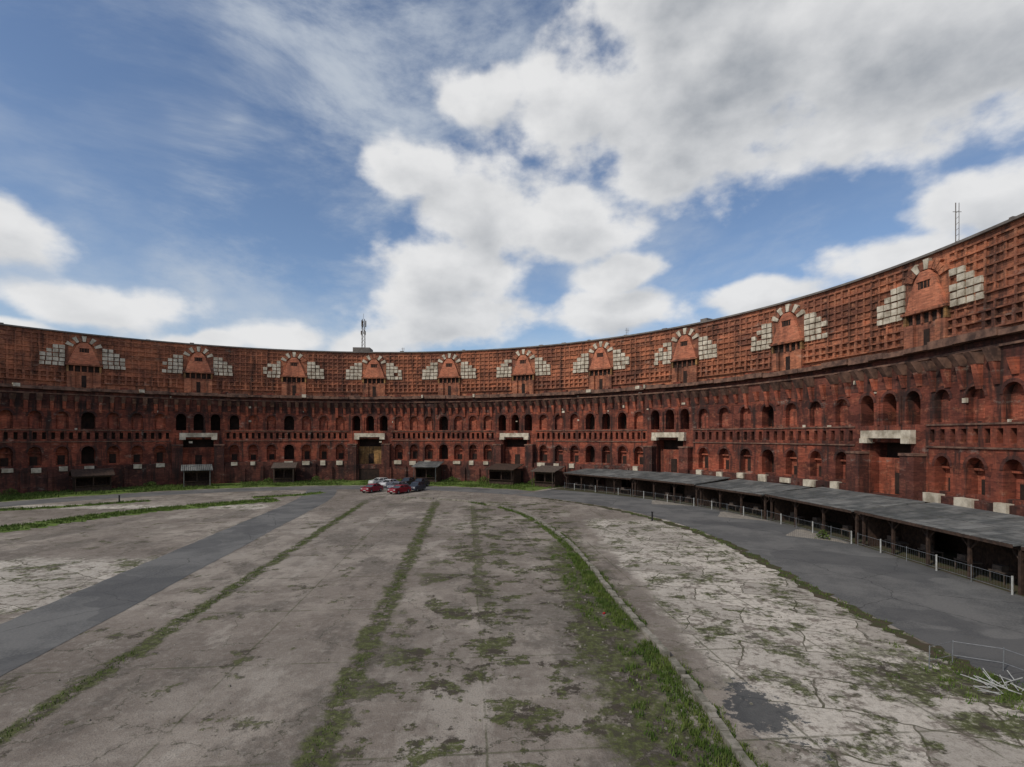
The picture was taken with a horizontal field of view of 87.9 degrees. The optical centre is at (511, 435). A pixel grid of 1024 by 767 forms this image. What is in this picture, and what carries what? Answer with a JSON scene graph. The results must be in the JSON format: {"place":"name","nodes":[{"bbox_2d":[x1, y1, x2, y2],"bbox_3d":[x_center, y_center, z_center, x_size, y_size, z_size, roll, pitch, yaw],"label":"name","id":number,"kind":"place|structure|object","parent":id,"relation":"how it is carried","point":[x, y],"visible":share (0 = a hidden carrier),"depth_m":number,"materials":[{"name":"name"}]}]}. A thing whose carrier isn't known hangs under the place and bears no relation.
{"place":"outdoors","nodes":[
{"label":"outdoors","id":0,"kind":"place"},
{"bbox_2d":[0,488,336,675],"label":"access road","id":1,"kind":"structure","parent":0,"point":[30,635],"depth_m":34.09,"materials":[{"name":"grey asphalt"}]},
{"bbox_2d":[0,506,434,766],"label":"joint grass","id":2,"kind":"structure","parent":0,"point":[246,577],"depth_m":26.71,"materials":[{"name":"green plant"}]},
{"bbox_2d":[0,486,531,506],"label":"ring road","id":3,"kind":"structure","parent":0,"point":[458,489],"depth_m":95.44,"materials":[{"name":"grey asphalt"}]},
{"bbox_2d":[386,481,408,488],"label":"parked car","id":4,"kind":"object","parent":3,"relation":"on","point":[395,483],"visible":0.45,"depth_m":98.36,"materials":[{"name":"paint"}]},
{"bbox_2d":[411,478,429,485],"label":"parked car","id":5,"kind":"object","parent":3,"relation":"on","point":[426,482],"visible":0.36,"depth_m":104.56,"materials":[{"name":"paint"}]},
{"bbox_2d":[0,480,549,501],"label":"lawn","id":6,"kind":"structure","parent":0,"point":[357,482],"depth_m":102.89,"materials":[{"name":"green plant"}]},
{"bbox_2d":[69,468,114,491],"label":"wooden kiosk","id":7,"kind":"object","parent":6,"relation":"on","point":[99,479],"visible":0.93,"depth_m":96.78,"materials":[{"name":"brown wood"}]},
{"bbox_2d":[138,481,157,487],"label":"shrub","id":8,"kind":"object","parent":6,"relation":"on","point":[149,483],"visible":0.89,"depth_m":102.95,"materials":[{"name":"green plant"}]},
{"bbox_2d":[181,464,212,486],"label":"wooden kiosk","id":9,"kind":"object","parent":6,"relation":"on","point":[196,474],"visible":0.83,"depth_m":105.64,"materials":[{"name":"grey wood"}]},
{"bbox_2d":[260,477,272,482],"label":"shrub","id":10,"kind":"object","parent":6,"relation":"on","point":[270,480],"visible":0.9,"depth_m":112.72,"materials":[{"name":"green plant"}]},
{"bbox_2d":[271,462,296,482],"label":"wooden kiosk","id":11,"kind":"object","parent":6,"relation":"on","point":[283,472],"visible":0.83,"depth_m":113.16,"materials":[{"name":"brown wood"}]},
{"bbox_2d":[310,475,322,481],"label":"shrub","id":12,"kind":"object","parent":6,"relation":"on","point":[315,478],"visible":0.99,"depth_m":116.50,"materials":[{"name":"green plant"}]},
{"bbox_2d":[368,477,387,483],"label":"parked car","id":13,"kind":"object","parent":6,"relation":"on","point":[378,480],"visible":0.45,"depth_m":107.51,"materials":[{"name":"paint"}]},
{"bbox_2d":[401,477,415,484],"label":"parked car","id":14,"kind":"object","parent":6,"relation":"on","point":[408,480],"visible":0.43,"depth_m":106.38,"materials":[{"name":"paint"}]},
{"bbox_2d":[412,461,442,481],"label":"wooden kiosk","id":15,"kind":"object","parent":6,"relation":"on","point":[423,469],"visible":0.83,"depth_m":115.43,"materials":[{"name":"grey wood"}]},
{"bbox_2d":[444,476,460,481],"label":"shrub","id":16,"kind":"object","parent":6,"relation":"on","point":[454,479],"visible":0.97,"depth_m":114.76,"materials":[{"name":"green plant"}]},
{"bbox_2d":[476,475,488,481],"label":"shrub","id":17,"kind":"object","parent":6,"relation":"on","point":[482,478],"visible":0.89,"depth_m":113.15,"materials":[{"name":"green plant"}]},
{"bbox_2d":[485,463,523,485],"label":"wooden kiosk","id":18,"kind":"object","parent":6,"relation":"on","point":[501,473],"visible":0.88,"depth_m":109.56,"materials":[{"name":"brown wood"}]},
{"bbox_2d":[530,465,565,487],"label":"wooden kiosk","id":19,"kind":"object","parent":6,"relation":"on","point":[544,473],"visible":0.99,"depth_m":104.23,"materials":[{"name":"brown wood"}]},
{"bbox_2d":[0,485,1023,766],"bbox_3d":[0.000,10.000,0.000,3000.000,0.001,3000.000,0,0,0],"label":"ground","id":20,"kind":"structure","parent":0,"point":[496,683],"depth_m":24.30,"materials":[{"name":"concrete"}]},
{"bbox_2d":[0,501,149,510],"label":"grass verge","id":21,"kind":"object","parent":20,"relation":"on","point":[71,506],"depth_m":75.10,"materials":[{"name":"green plant"}]},
{"bbox_2d":[0,499,278,532],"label":"grass verge","id":22,"kind":"object","parent":20,"relation":"on","point":[84,520],"depth_m":64.97,"materials":[{"name":"green plant"}]},
{"bbox_2d":[0,491,322,531],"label":"grass strip","id":23,"kind":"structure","parent":20,"relation":"on","point":[88,515],"depth_m":71.99,"materials":[{"name":"green plant"}]},
{"bbox_2d":[253,492,324,497],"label":"grass verge","id":24,"kind":"object","parent":20,"relation":"on","point":[292,495],"depth_m":88.92,"materials":[{"name":"green plant"}]},
{"bbox_2d":[360,483,382,492],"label":"parked car","id":25,"kind":"object","parent":20,"relation":"on","point":[371,488],"visible":1,"depth_m":93.74,"materials":[{"name":"paint"}]},
{"bbox_2d":[379,479,396,486],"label":"parked car","id":26,"kind":"object","parent":20,"relation":"on","point":[385,482],"visible":0.6,"depth_m":103.53,"materials":[{"name":"paint"}]},
{"bbox_2d":[387,484,410,493],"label":"parked car","id":27,"kind":"object","parent":20,"relation":"on","point":[398,489],"visible":1,"depth_m":91.83,"materials":[{"name":"paint"}]},
{"bbox_2d":[409,481,425,491],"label":"parked car","id":28,"kind":"object","parent":20,"relation":"on","point":[416,486],"visible":0.84,"depth_m":95.99,"materials":[{"name":"paint"}]},
{"bbox_2d":[0,213,1023,515],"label":"brick congress hall","id":29,"kind":"structure","parent":20,"relation":"on","point":[904,379],"depth_m":94.86,"materials":[{"name":"brick"}]},
{"bbox_2d":[361,314,365,346],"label":"antenna mast","id":30,"kind":"object","parent":29,"relation":"on","point":[364,332],"visible":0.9,"depth_m":127.24,"materials":[{"name":"grey metal"}]},
{"bbox_2d":[953,203,961,241],"bbox_3d":[46.393,-21.943,55.366,0.900,4.713,0.090,0,0,0],"label":"antenna","id":31,"kind":"object","parent":29,"relation":"on","point":[955,211],"visible":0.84,"depth_m":55.34,"materials":[{"name":"grey metal"}]},
{"bbox_2d":[0,542,1023,766],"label":"loose stones","id":32,"kind":"object","parent":20,"relation":"on","point":[754,747],"visible":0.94,"depth_m":24.57,"materials":[{"name":"stone"}]},
{"bbox_2d":[400,496,756,766],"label":"kerb","id":33,"kind":"structure","parent":20,"relation":"on","point":[730,740],"depth_m":22.69,"materials":[{"name":"concrete"}]},
{"bbox_2d":[469,501,767,766],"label":"kerb grass","id":34,"kind":"structure","parent":20,"relation":"on","point":[620,618],"depth_m":21.83,"materials":[{"name":"green plant"}]},
{"bbox_2d":[652,500,690,505],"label":"paved apron","id":35,"kind":"object","parent":20,"relation":"on","point":[661,502],"visible":1,"depth_m":78.45,"materials":[{"name":"grey concrete"}]},
{"bbox_2d":[634,490,693,505],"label":"metal fence","id":36,"kind":"object","parent":35,"relation":"on","point":[666,497],"visible":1,"depth_m":80.30,"materials":[{"name":"metal"}]},
{"bbox_2d":[718,512,767,520],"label":"paved apron","id":37,"kind":"object","parent":20,"relation":"on","point":[728,515],"visible":1,"depth_m":65.80,"materials":[{"name":"grey concrete"}]},
{"bbox_2d":[700,499,761,518],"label":"metal fence","id":38,"kind":"object","parent":37,"relation":"on","point":[731,509],"visible":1,"depth_m":67.54,"materials":[{"name":"metal"}]},
{"bbox_2d":[541,498,1023,717],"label":"grass verge","id":39,"kind":"object","parent":20,"relation":"on","point":[913,642],"depth_m":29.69,"materials":[{"name":"plant"}]},
{"bbox_2d":[928,640,1023,670],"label":"metal fence","id":40,"kind":"object","parent":39,"relation":"on","point":[1003,648],"visible":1,"depth_m":22.82,"materials":[{"name":"metal"}]},
{"bbox_2d":[960,668,1023,694],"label":"scrap metal pile","id":41,"kind":"object","parent":39,"relation":"on","point":[990,683],"visible":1,"depth_m":21.08,"materials":[{"name":"grey metal"}]},
{"bbox_2d":[786,529,846,542],"bbox_3d":[29.442,9.984,53.072,3.916,0.001,7.483,0,0,0],"label":"paved apron","id":42,"kind":"object","parent":20,"relation":"on","point":[802,533],"visible":0.93,"depth_m":53.25,"materials":[{"name":"grey concrete"}]},
{"bbox_2d":[815,530,829,539],"bbox_3d":[30.165,9.537,51.637,1.459,0.953,1.245,0,0,37],"label":"shrub","id":43,"kind":"object","parent":42,"relation":"on","point":[822,532],"visible":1,"depth_m":51.46,"materials":[{"name":"green plant"}]},
{"bbox_2d":[0,0,1023,351],"label":"sky","id":44,"kind":"structure","parent":0,"point":[449,175],"materials":[{"name":"blue"}]},
{"bbox_2d":[518,489,1023,689],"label":"ring road","id":45,"kind":"structure","parent":0,"point":[930,605],"depth_m":35.71,"materials":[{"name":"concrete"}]},
{"bbox_2d":[767,511,851,543],"bbox_3d":[30.820,9.400,56.008,0.120,1.200,13.724,0,0,-5],"label":"metal fence","id":46,"kind":"object","parent":45,"relation":"on","point":[819,527],"visible":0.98,"depth_m":53.77,"materials":[{"name":"metal"}]},
{"bbox_2d":[859,534,1013,594],"bbox_3d":[31.450,9.400,40.833,0.120,1.200,14.979,0,0,0],"label":"metal fence","id":47,"kind":"object","parent":45,"relation":"on","point":[1012,585],"visible":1,"depth_m":38.18,"materials":[{"name":"metal"}]},
{"bbox_2d":[550,487,1023,595],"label":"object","id":48,"kind":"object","parent":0,"point":[951,555],"visible":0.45,"depth_m":45.53,"materials":[{"name":"weathered concrete"},{"name":"gravel"},{"name":"grass"}]},
{"bbox_2d":[564,482,630,495],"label":"metal fence","id":49,"kind":"object","parent":48,"relation":"on","point":[621,491],"visible":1,"depth_m":93.28,"materials":[{"name":"metal"}]},
{"bbox_2d":[563,469,658,495],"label":"open market shed","id":50,"kind":"structure","parent":48,"relation":"on","point":[616,479],"depth_m":95.89,"materials":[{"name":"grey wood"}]},
{"bbox_2d":[631,472,730,505],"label":"open market shed","id":51,"kind":"structure","parent":48,"relation":"on","point":[675,485],"depth_m":83.04,"materials":[{"name":"grey wood"}]},
{"bbox_2d":[696,479,809,518],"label":"open market shed","id":52,"kind":"structure","parent":48,"relation":"on","point":[747,494],"depth_m":71.01,"materials":[{"name":"grey wood"}]},
{"bbox_2d":[765,487,924,543],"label":"open market shed","id":53,"kind":"structure","parent":48,"relation":"on","point":[823,504],"depth_m":57.37,"materials":[{"name":"grey wood"}]},
{"bbox_2d":[854,502,1023,594],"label":"open market shed","id":54,"kind":"structure","parent":48,"relation":"on","point":[989,541],"depth_m":40.90,"materials":[{"name":"grey wood"}]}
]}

